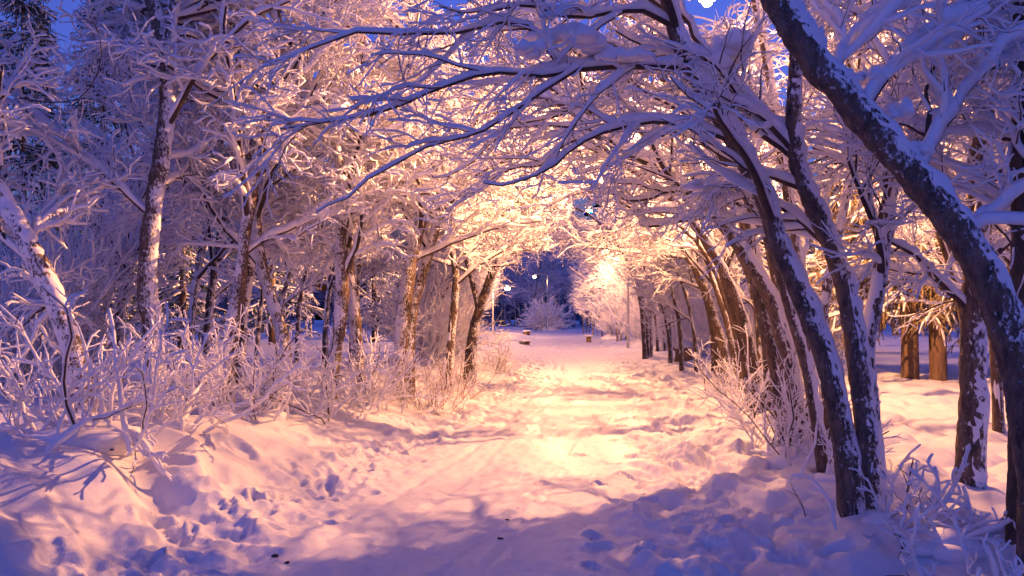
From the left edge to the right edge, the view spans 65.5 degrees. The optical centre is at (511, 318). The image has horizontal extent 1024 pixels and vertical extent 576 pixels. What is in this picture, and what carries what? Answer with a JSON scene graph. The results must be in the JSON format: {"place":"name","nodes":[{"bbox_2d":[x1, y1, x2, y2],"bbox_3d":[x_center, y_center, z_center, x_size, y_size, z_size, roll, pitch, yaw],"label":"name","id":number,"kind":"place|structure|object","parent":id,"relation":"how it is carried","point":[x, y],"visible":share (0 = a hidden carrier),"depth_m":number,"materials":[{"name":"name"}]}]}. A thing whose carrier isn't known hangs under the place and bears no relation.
{"place":"outdoors","nodes":[
{"label":"outdoors","id":0,"kind":"place"},
{"bbox_2d":[19,11,105,102],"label":"dead twig","id":1,"kind":"object","parent":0,"point":[95,27],"visible":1,"depth_m":6.50,"materials":[{"name":"brown plant"}]},
{"bbox_2d":[137,330,735,575],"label":"path","id":2,"kind":"structure","parent":0,"point":[562,450],"depth_m":6.50,"materials":[{"name":"snow"}]},
{"bbox_2d":[0,0,894,319],"label":"sky","id":3,"kind":"structure","parent":0,"point":[694,7],"materials":[{"name":"blue"}]},
{"bbox_2d":[0,319,1015,575],"bbox_3d":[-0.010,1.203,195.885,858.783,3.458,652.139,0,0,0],"label":"snow ground","id":4,"kind":"structure","parent":0,"point":[74,511],"depth_m":6.41,"materials":[{"name":"snow"}]},
{"bbox_2d":[0,0,105,350],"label":"spruce tree","id":5,"kind":"object","parent":4,"relation":"on","point":[42,19],"visible":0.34,"depth_m":26.89,"materials":[{"name":"white plant"}]},
{"bbox_2d":[0,246,120,398],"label":"white shrub","id":6,"kind":"object","parent":4,"relation":"on","point":[23,367],"visible":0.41,"depth_m":12.74,"materials":[{"name":"plant"}]},
{"bbox_2d":[0,14,130,412],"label":"snowy tree","id":7,"kind":"object","parent":4,"relation":"on","point":[26,247],"visible":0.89,"depth_m":8.71,"materials":[{"name":"snow"}]},
{"bbox_2d":[30,0,177,347],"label":"spruce tree","id":8,"kind":"object","parent":4,"relation":"on","point":[93,109],"visible":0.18,"depth_m":32.44,"materials":[{"name":"plant"}]},
{"bbox_2d":[0,285,226,485],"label":"snowy bush","id":9,"kind":"object","parent":4,"relation":"on","point":[103,430],"visible":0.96,"depth_m":6.12,"materials":[{"name":"snow"}]},
{"bbox_2d":[0,142,234,393],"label":"white shrub","id":10,"kind":"object","parent":4,"relation":"on","point":[98,322],"visible":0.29,"depth_m":14.24,"materials":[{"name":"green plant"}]},
{"bbox_2d":[14,17,230,383],"bbox_3d":[-7.417,-2.646,15.457,4.797,8.286,7.155,0,0,-29],"label":"roadside tree","id":11,"kind":"object","parent":4,"relation":"on","point":[138,189],"visible":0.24,"depth_m":14.74,"materials":[{"name":"white plant"}]},
{"bbox_2d":[41,318,221,399],"bbox_3d":[-4.911,0.632,10.516,1.735,1.300,1.857,0,0,0],"label":"snowy bush","id":12,"kind":"object","parent":4,"relation":"on","point":[168,367],"visible":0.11,"depth_m":10.71,"materials":[{"name":"white plant"}]},
{"bbox_2d":[0,0,348,406],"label":"snowy tree","id":13,"kind":"object","parent":4,"relation":"on","point":[174,96],"visible":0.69,"depth_m":9.46,"materials":[{"name":"snow"}]},
{"bbox_2d":[113,89,251,348],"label":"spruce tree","id":14,"kind":"object","parent":4,"relation":"on","point":[182,298],"visible":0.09,"depth_m":28.73,"materials":[{"name":"white plant"}]},
{"bbox_2d":[61,301,324,436],"bbox_3d":[-2.818,0.640,7.508,2.179,1.594,1.707,0,0,0],"label":"snowy bush","id":15,"kind":"object","parent":4,"relation":"on","point":[160,416],"visible":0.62,"depth_m":7.35,"materials":[{"name":"snow"}]},
{"bbox_2d":[168,231,227,337],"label":"roadside tree","id":16,"kind":"object","parent":4,"relation":"on","point":[201,293],"visible":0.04,"depth_m":49.88,"materials":[{"name":"white plant"}]},
{"bbox_2d":[105,303,305,419],"bbox_3d":[-3.183,0.525,8.379,1.960,1.383,1.358,0,0,-12],"label":"snowy bush","id":17,"kind":"object","parent":4,"relation":"on","point":[221,399],"visible":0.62,"depth_m":8.52,"materials":[{"name":"snow"}]},
{"bbox_2d":[175,316,315,420],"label":"snowy bush","id":18,"kind":"object","parent":4,"relation":"on","point":[275,412],"visible":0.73,"depth_m":9.02,"materials":[{"name":"snow"}]},
{"bbox_2d":[109,0,388,385],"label":"roadside tree","id":19,"kind":"object","parent":4,"relation":"on","point":[217,256],"visible":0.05,"depth_m":14.45,"materials":[{"name":"white plant"}]},
{"bbox_2d":[85,0,422,405],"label":"snowy tree","id":20,"kind":"object","parent":4,"relation":"on","point":[236,150],"visible":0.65,"depth_m":10.00,"materials":[{"name":"snow"}]},
{"bbox_2d":[124,0,383,397],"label":"snowy tree","id":21,"kind":"object","parent":4,"relation":"on","point":[257,255],"visible":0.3,"depth_m":10.72,"materials":[{"name":"snow"}]},
{"bbox_2d":[251,263,280,332],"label":"roadside tree","id":22,"kind":"object","parent":4,"relation":"on","point":[255,291],"visible":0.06,"depth_m":64.86,"materials":[{"name":"white plant"}]},
{"bbox_2d":[216,84,323,344],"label":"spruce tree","id":23,"kind":"object","parent":4,"relation":"on","point":[267,320],"visible":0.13,"depth_m":36.86,"materials":[{"name":"white plant"}]},
{"bbox_2d":[201,64,392,364],"bbox_3d":[-5.563,-2.829,21.431,4.324,8.553,6.581,0,0,13],"label":"roadside tree","id":24,"kind":"object","parent":4,"relation":"on","point":[304,277],"visible":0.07,"depth_m":21.89,"materials":[{"name":"white plant"}]},
{"bbox_2d":[277,253,329,335],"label":"roadside tree","id":25,"kind":"object","parent":4,"relation":"on","point":[313,289],"visible":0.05,"depth_m":55.54,"materials":[{"name":"white plant"}]},
{"bbox_2d":[235,317,404,423],"bbox_3d":[-2.509,0.673,9.825,1.952,1.369,1.779,0,0,-44],"label":"snowy bush","id":26,"kind":"object","parent":4,"relation":"on","point":[307,410],"visible":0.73,"depth_m":9.70,"materials":[{"name":"white plant"}]},
{"bbox_2d":[289,43,409,365],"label":"roadside tree","id":27,"kind":"object","parent":4,"relation":"on","point":[362,266],"visible":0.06,"depth_m":20.16,"materials":[{"name":"white plant"}]},
{"bbox_2d":[250,0,472,400],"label":"snowy tree","id":28,"kind":"object","parent":4,"relation":"on","point":[351,160],"visible":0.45,"depth_m":11.15,"materials":[{"name":"snow"}]},
{"bbox_2d":[330,202,402,342],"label":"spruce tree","id":29,"kind":"object","parent":4,"relation":"on","point":[365,288],"visible":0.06,"depth_m":43.84,"materials":[{"name":"white plant"}]},
{"bbox_2d":[294,327,447,415],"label":"snowy bush","id":30,"kind":"object","parent":4,"relation":"on","point":[364,404],"visible":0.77,"depth_m":11.09,"materials":[{"name":"snow"}]},
{"bbox_2d":[339,341,419,400],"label":"frosted grass clump","id":31,"kind":"object","parent":4,"relation":"on","point":[386,393],"visible":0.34,"depth_m":12.32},
{"bbox_2d":[359,270,400,337],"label":"roadside tree","id":32,"kind":"object","parent":4,"relation":"on","point":[368,298],"visible":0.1,"depth_m":51.04,"materials":[{"name":"white plant"}]},
{"bbox_2d":[380,346,477,415],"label":"frosted grass clump","id":33,"kind":"object","parent":4,"relation":"on","point":[431,408],"visible":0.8,"depth_m":12.15,"materials":[{"name":"plant"}]},
{"bbox_2d":[347,247,515,368],"bbox_3d":[-2.147,-0.228,20.208,4.213,3.764,4.370,0,0,23],"label":"frosted thicket","id":34,"kind":"object","parent":4,"relation":"on","point":[427,327],"visible":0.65,"depth_m":19.71,"materials":[{"name":"white plant"}]},
{"bbox_2d":[377,179,494,350],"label":"roadside tree","id":35,"kind":"object","parent":4,"relation":"on","point":[425,283],"visible":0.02,"depth_m":24.59,"materials":[{"name":"white plant"}]},
{"bbox_2d":[360,269,514,358],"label":"frosted thicket","id":36,"kind":"object","parent":4,"relation":"on","point":[461,342],"visible":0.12,"depth_m":22.76,"materials":[{"name":"white plant"}]},
{"bbox_2d":[389,183,499,357],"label":"roadside tree","id":37,"kind":"object","parent":4,"relation":"on","point":[449,271],"visible":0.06,"depth_m":21.30,"materials":[{"name":"white plant"}]},
{"bbox_2d":[380,55,511,350],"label":"roadside tree","id":38,"kind":"object","parent":4,"relation":"on","point":[432,265],"visible":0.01,"depth_m":20.63,"materials":[{"name":"white plant"}]},
{"bbox_2d":[416,343,509,399],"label":"frosted grass clump","id":39,"kind":"object","parent":4,"relation":"on","point":[459,383],"visible":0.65,"depth_m":14.52,"materials":[{"name":"plant"}]},
{"bbox_2d":[360,0,566,399],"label":"snowy tree","id":40,"kind":"object","parent":4,"relation":"on","point":[410,293],"visible":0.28,"depth_m":12.74,"materials":[{"name":"snow"}]},
{"bbox_2d":[366,0,573,391],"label":"snowy tree","id":41,"kind":"object","parent":4,"relation":"on","point":[486,255],"visible":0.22,"depth_m":15.13,"materials":[{"name":"snow"}]},
{"bbox_2d":[360,56,592,381],"bbox_3d":[-0.679,-2.311,17.828,5.353,7.656,4.888,0,0,0],"label":"snowy tree","id":42,"kind":"object","parent":4,"relation":"on","point":[480,300],"visible":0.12,"depth_m":17.48,"materials":[{"name":"white plant"}]},
{"bbox_2d":[0,211,958,326],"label":"wood","id":43,"kind":"object","parent":4,"relation":"on","point":[221,304],"visible":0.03,"depth_m":129.55,"materials":[{"name":"plant"}]},
{"bbox_2d":[458,242,507,347],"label":"roadside tree","id":44,"kind":"object","parent":4,"relation":"on","point":[481,276],"visible":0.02,"depth_m":29.94,"materials":[{"name":"white plant"}]},
{"bbox_2d":[465,265,508,337],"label":"roadside tree","id":45,"kind":"object","parent":4,"relation":"on","point":[492,291],"visible":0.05,"depth_m":45.83,"materials":[{"name":"white plant"}]},
{"bbox_2d":[460,334,518,372],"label":"frosted grass clump","id":46,"kind":"object","parent":4,"relation":"on","point":[503,370],"visible":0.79,"depth_m":21.44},
{"bbox_2d":[479,272,502,334],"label":"roadside tree","id":47,"kind":"object","parent":4,"relation":"on","point":[493,290],"visible":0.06,"depth_m":55.96,"materials":[{"name":"white plant"}]},
{"bbox_2d":[484,272,508,313],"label":"roadside tree","id":48,"kind":"object","parent":4,"relation":"on","point":[487,312],"visible":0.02,"depth_m":69.70,"materials":[{"name":"white plant"}]},
{"bbox_2d":[492,284,509,332],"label":"street lamp","id":49,"kind":"object","parent":4,"relation":"on","point":[507,286],"visible":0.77,"depth_m":62.24,"materials":[{"name":"metal"}]},
{"bbox_2d":[496,244,536,325],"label":"roadside tree","id":50,"kind":"object","parent":4,"relation":"on","point":[504,309],"visible":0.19,"depth_m":116.29,"materials":[{"name":"white plant"}]},
{"bbox_2d":[495,245,541,326],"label":"roadside tree","id":51,"kind":"object","parent":4,"relation":"on","point":[508,300],"visible":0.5,"depth_m":111.59,"materials":[{"name":"white plant"}]},
{"bbox_2d":[512,236,559,323],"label":"roadside tree","id":52,"kind":"object","parent":4,"relation":"on","point":[526,280],"visible":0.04,"depth_m":129.82,"materials":[{"name":"white plant"}]},
{"bbox_2d":[504,239,572,328],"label":"roadside tree","id":53,"kind":"object","parent":4,"relation":"on","point":[541,289],"visible":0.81,"depth_m":104.85,"materials":[{"name":"white plant"}]},
{"bbox_2d":[533,274,547,330],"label":"street lamp","id":54,"kind":"object","parent":4,"relation":"on","point":[534,276],"visible":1,"depth_m":92.94,"materials":[{"name":"metal"}]},
{"bbox_2d":[522,247,559,326],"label":"spruce tree","id":55,"kind":"object","parent":4,"relation":"on","point":[537,287],"visible":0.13,"depth_m":117.37,"materials":[{"name":"white plant"}]},
{"bbox_2d":[515,295,576,329],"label":"frosted thicket","id":56,"kind":"object","parent":4,"relation":"on","point":[536,317],"visible":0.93,"depth_m":97.98,"materials":[{"name":"white plant"}]},
{"bbox_2d":[531,233,570,320],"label":"roadside tree","id":57,"kind":"object","parent":4,"relation":"on","point":[556,296],"visible":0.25,"depth_m":117.24,"materials":[{"name":"white plant"}]},
{"bbox_2d":[531,226,589,325],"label":"roadside tree","id":58,"kind":"object","parent":4,"relation":"on","point":[571,244],"visible":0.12,"depth_m":127.98,"materials":[{"name":"white plant"}]},
{"bbox_2d":[564,251,592,327],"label":"roadside tree","id":59,"kind":"object","parent":4,"relation":"on","point":[569,271],"visible":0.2,"depth_m":106.57,"materials":[{"name":"white plant"}]},
{"bbox_2d":[565,269,592,333],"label":"roadside tree","id":60,"kind":"object","parent":4,"relation":"on","point":[573,287],"visible":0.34,"depth_m":71.60,"materials":[{"name":"white plant"}]},
{"bbox_2d":[559,248,603,327],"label":"roadside tree","id":61,"kind":"object","parent":4,"relation":"on","point":[570,284],"visible":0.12,"depth_m":106.42,"materials":[{"name":"white plant"}]},
{"bbox_2d":[566,261,602,336],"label":"roadside tree","id":62,"kind":"object","parent":4,"relation":"on","point":[583,300],"visible":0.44,"depth_m":60.12,"materials":[{"name":"white plant"}]},
{"bbox_2d":[517,165,652,358],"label":"arching tree","id":63,"kind":"object","parent":4,"relation":"on","point":[647,349],"visible":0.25,"depth_m":28.64,"materials":[{"name":"white plant"}]},
{"bbox_2d":[562,239,611,325],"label":"roadside tree","id":64,"kind":"object","parent":4,"relation":"on","point":[575,262],"visible":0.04,"depth_m":128.51,"materials":[{"name":"white plant"}]},
{"bbox_2d":[569,239,613,336],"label":"roadside tree","id":65,"kind":"object","parent":4,"relation":"on","point":[585,278],"visible":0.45,"depth_m":53.75,"materials":[{"name":"white plant"}]},
{"bbox_2d":[585,239,625,341],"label":"roadside tree","id":66,"kind":"object","parent":4,"relation":"on","point":[605,266],"visible":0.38,"depth_m":46.55,"materials":[{"name":"white plant"}]},
{"bbox_2d":[584,205,629,347],"bbox_3d":[4.295,-1.796,36.175,2.206,6.728,0.412,0,0,-11],"label":"street lamp","id":67,"kind":"object","parent":4,"relation":"on","point":[627,333],"visible":0.34,"depth_m":36.34,"materials":[{"name":"metal"}]},
{"bbox_2d":[586,296,633,339],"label":"frosted thicket","id":68,"kind":"object","parent":4,"relation":"on","point":[611,332],"visible":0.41,"depth_m":51.66,"materials":[{"name":"white plant"}]},
{"bbox_2d":[209,0,1012,517],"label":"arching tree","id":69,"kind":"object","parent":4,"relation":"on","point":[729,106],"visible":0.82,"depth_m":5.32,"materials":[{"name":"white plant"}]},
{"bbox_2d":[602,240,643,314],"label":"roadside tree","id":70,"kind":"object","parent":4,"relation":"on","point":[615,280],"visible":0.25,"depth_m":41.34,"materials":[{"name":"white plant"}]},
{"bbox_2d":[588,278,658,343],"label":"frosted thicket","id":71,"kind":"object","parent":4,"relation":"on","point":[632,332],"visible":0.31,"depth_m":39.77,"materials":[{"name":"white plant"}]},
{"bbox_2d":[421,15,839,412],"bbox_3d":[1.431,-1.814,11.735,6.266,6.741,3.694,0,0,0],"label":"arching tree","id":72,"kind":"object","parent":4,"relation":"on","point":[738,315],"visible":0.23,"depth_m":11.45,"materials":[{"name":"white plant"}]},
{"bbox_2d":[412,0,856,445],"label":"arching tree","id":73,"kind":"object","parent":4,"relation":"on","point":[771,321],"visible":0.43,"depth_m":8.32,"materials":[{"name":"white plant"}]},
{"bbox_2d":[607,229,685,351],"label":"roadside tree","id":74,"kind":"object","parent":4,"relation":"on","point":[655,317],"visible":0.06,"depth_m":31.63,"materials":[{"name":"brown plant"}]},
{"bbox_2d":[596,210,697,362],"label":"roadside tree","id":75,"kind":"object","parent":4,"relation":"on","point":[668,330],"visible":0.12,"depth_m":23.98,"materials":[{"name":"white plant"}]},
{"bbox_2d":[605,285,712,350],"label":"frosted thicket","id":76,"kind":"object","parent":4,"relation":"on","point":[654,338],"visible":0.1,"depth_m":32.79,"materials":[{"name":"white plant"}]},
{"bbox_2d":[554,0,778,423],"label":"arching tree","id":77,"kind":"object","parent":4,"relation":"on","point":[772,275],"visible":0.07,"depth_m":9.85,"materials":[{"name":"brown plant"}]},
{"bbox_2d":[538,14,797,382],"bbox_3d":[2.985,-2.235,16.008,5.328,7.428,5.459,0,0,0],"label":"arching tree","id":78,"kind":"object","parent":4,"relation":"on","point":[714,322],"visible":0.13,"depth_m":16.33,"materials":[{"name":"white plant"}]},
{"bbox_2d":[588,113,752,371],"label":"roadside tree","id":79,"kind":"object","parent":4,"relation":"on","point":[671,264],"visible":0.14,"depth_m":20.47,"materials":[{"name":"brown plant"}]},
{"bbox_2d":[577,106,764,390],"bbox_3d":[2.690,-1.245,13.589,2.992,5.297,2.825,0,0,-24],"label":"arching tree","id":80,"kind":"object","parent":4,"relation":"on","point":[664,243],"visible":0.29,"depth_m":13.75,"materials":[{"name":"white plant"}]},
{"bbox_2d":[674,339,692,361],"bbox_3d":[5.213,1.011,24.200,0.650,0.794,0.640,0,0,0],"label":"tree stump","id":81,"kind":"object","parent":4,"relation":"on","point":[686,347],"visible":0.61,"depth_m":24.03,"materials":[{"name":"brown wood"}]},
{"bbox_2d":[624,286,753,356],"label":"frosted thicket","id":82,"kind":"object","parent":4,"relation":"on","point":[687,330],"visible":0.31,"depth_m":26.78,"materials":[{"name":"white plant"}]},
{"bbox_2d":[672,259,762,363],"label":"frosted thicket","id":83,"kind":"object","parent":4,"relation":"on","point":[749,313],"visible":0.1,"depth_m":21.92,"materials":[{"name":"brown plant"}]},
{"bbox_2d":[670,325,773,423],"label":"snowy bush","id":84,"kind":"object","parent":4,"relation":"on","point":[744,405],"visible":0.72,"depth_m":10.73,"materials":[{"name":"snow"}]},
{"bbox_2d":[686,337,761,399],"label":"snowy bush","id":85,"kind":"object","parent":4,"relation":"on","point":[716,382],"visible":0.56,"depth_m":14.12,"materials":[{"name":"snow"}]},
{"bbox_2d":[476,0,996,472],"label":"arching tree","id":86,"kind":"object","parent":4,"relation":"on","point":[810,379],"visible":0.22,"depth_m":6.96,"materials":[{"name":"white plant"}]},
{"bbox_2d":[688,355,802,405],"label":"snowy bush","id":87,"kind":"object","parent":4,"relation":"on","point":[731,379],"visible":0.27,"depth_m":12.44,"materials":[{"name":"snow"}]},
{"bbox_2d":[699,0,805,395],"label":"street lamp","id":88,"kind":"object","parent":4,"relation":"on","point":[706,3],"visible":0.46,"depth_m":12.50,"materials":[{"name":"metal"}]},
{"bbox_2d":[735,254,769,317],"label":"roadside tree","id":89,"kind":"object","parent":4,"relation":"on","point":[747,288],"visible":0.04,"depth_m":62.49,"materials":[{"name":"brown plant"}]},
{"bbox_2d":[681,11,824,368],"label":"roadside tree","id":90,"kind":"object","parent":4,"relation":"on","point":[750,302],"visible":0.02,"depth_m":19.42,"materials":[{"name":"brown plant"}]},
{"bbox_2d":[722,370,819,455],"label":"snowy bush","id":91,"kind":"object","parent":4,"relation":"on","point":[766,449],"visible":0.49,"depth_m":8.59,"materials":[{"name":"snow"}]},
{"bbox_2d":[693,338,851,469],"bbox_3d":[2.542,0.856,7.713,1.493,1.384,1.303,0,0,44],"label":"snowy bush","id":92,"kind":"object","parent":4,"relation":"on","point":[783,460],"visible":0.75,"depth_m":7.64,"materials":[{"name":"snow"}]},
{"bbox_2d":[767,352,849,456],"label":"snowy bush","id":93,"kind":"object","parent":4,"relation":"on","point":[803,453],"visible":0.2,"depth_m":7.82,"materials":[{"name":"snow"}]},
{"bbox_2d":[792,285,897,363],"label":"frosted thicket","id":94,"kind":"object","parent":4,"relation":"on","point":[838,336],"visible":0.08,"depth_m":23.58,"materials":[{"name":"white plant"}]},
{"bbox_2d":[789,392,907,481],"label":"snowy bush","id":95,"kind":"object","parent":4,"relation":"on","point":[827,476],"visible":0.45,"depth_m":6.76,"materials":[{"name":"white plant"}]},
{"bbox_2d":[806,111,927,337],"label":"spruce tree","id":96,"kind":"object","parent":4,"relation":"on","point":[819,254],"depth_m":30.85,"materials":[{"name":"white plant"}]},
{"bbox_2d":[759,0,1010,488],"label":"arching tree","id":97,"kind":"object","parent":4,"relation":"on","point":[972,425],"visible":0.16,"depth_m":6.02,"materials":[{"name":"white plant"}]},
{"bbox_2d":[760,0,1023,575],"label":"arching tree","id":98,"kind":"object","parent":4,"relation":"on","point":[876,129],"visible":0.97,"depth_m":4.13,"materials":[{"name":"brown plant"}]},
{"bbox_2d":[777,0,1010,433],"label":"roadside tree","id":99,"kind":"object","parent":4,"relation":"on","point":[998,420],"visible":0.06,"depth_m":8.76,"materials":[{"name":"white plant"}]},
{"bbox_2d":[807,11,987,380],"bbox_3d":[9.068,-4.074,17.414,5.538,11.220,5.006,0,0,18],"label":"spruce tree","id":100,"kind":"object","parent":4,"relation":"on","point":[938,340],"visible":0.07,"depth_m":17.35,"materials":[{"name":"plant"}]},
{"bbox_2d":[786,444,1015,535],"bbox_3d":[2.350,1.139,5.007,0.936,0.546,1.276,0,0,0],"label":"snowy bush","id":101,"kind":"object","parent":4,"relation":"on","point":[894,516],"visible":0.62,"depth_m":5.13,"materials":[{"name":"white plant"}]},
{"bbox_2d":[835,0,1009,271],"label":"roadside tree","id":102,"kind":"object","parent":4,"relation":"on","point":[1005,263],"depth_m":9.39,"materials":[{"name":"white plant"}]},
{"bbox_2d":[850,17,1006,402],"bbox_3d":[7.758,-2.454,13.004,4.597,7.941,6.857,0,0,20],"label":"roadside tree","id":103,"kind":"object","parent":4,"relation":"on","point":[925,245],"visible":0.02,"depth_m":13.58,"materials":[{"name":"white plant"}]},
{"bbox_2d":[837,0,1023,544],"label":"arching tree","id":104,"kind":"object","parent":4,"relation":"on","point":[1012,92],"visible":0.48,"depth_m":4.55,"materials":[{"name":"white plant"}]},
{"bbox_2d":[877,443,1011,562],"bbox_3d":[2.713,1.138,4.735,1.270,0.753,0.704,0,0,0],"label":"snowy bush","id":105,"kind":"object","parent":4,"relation":"on","point":[941,544],"visible":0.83,"depth_m":4.64,"materials":[{"name":"snow"}]},
{"bbox_2d":[918,305,986,354],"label":"spruce tree","id":106,"kind":"object","parent":4,"relation":"on","point":[949,328],"depth_m":18.98,"materials":[{"name":"brown plant"}]},
{"bbox_2d":[898,505,1023,575],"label":"snowy bush","id":107,"kind":"object","parent":4,"relation":"on","point":[1016,567],"visible":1,"depth_m":4.09,"materials":[{"name":"white plant"}]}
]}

